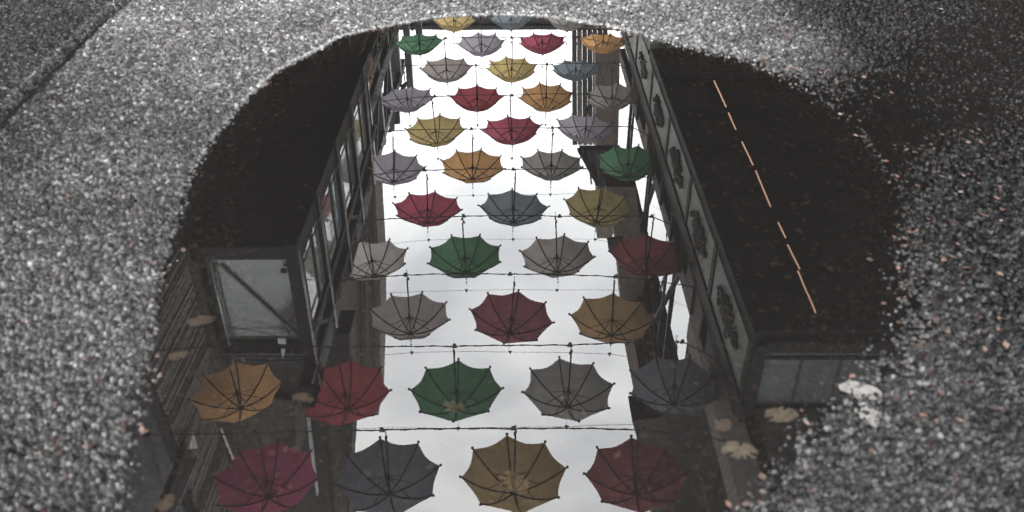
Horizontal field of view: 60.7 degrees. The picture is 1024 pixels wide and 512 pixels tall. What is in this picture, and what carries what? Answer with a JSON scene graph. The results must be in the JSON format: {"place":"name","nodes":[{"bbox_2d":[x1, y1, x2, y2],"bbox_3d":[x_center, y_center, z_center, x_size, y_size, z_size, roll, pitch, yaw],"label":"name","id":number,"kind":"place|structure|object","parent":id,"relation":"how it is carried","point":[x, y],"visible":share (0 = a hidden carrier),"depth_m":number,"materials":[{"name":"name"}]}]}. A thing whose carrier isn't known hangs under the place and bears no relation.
{"place":"outdoors","nodes":[
{"label":"outdoors","id":0,"kind":"place"},
{"bbox_2d":[0,0,1023,511],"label":"road","id":1,"kind":"structure","parent":0,"point":[86,220],"depth_m":1.15,"materials":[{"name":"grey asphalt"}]},
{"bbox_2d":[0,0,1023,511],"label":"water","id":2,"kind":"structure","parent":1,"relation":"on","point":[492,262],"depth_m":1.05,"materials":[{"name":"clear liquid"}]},
{"bbox_2d":[839,381,881,399],"bbox_3d":[0.348,0.134,0.875,0.041,0.001,0.026,17,37,24],"label":"fallen leaf","id":3,"kind":"object","parent":1,"relation":"on","point":[865,389],"visible":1,"depth_m":0.88,"materials":[{"name":"beige plant"}]},
{"bbox_2d":[854,402,882,427],"bbox_3d":[0.346,0.153,0.847,0.022,0.001,0.034,-15,37,-21],"label":"fallen leaf","id":4,"kind":"object","parent":1,"relation":"on","point":[873,414],"visible":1,"depth_m":0.85,"materials":[{"name":"beige plant"}]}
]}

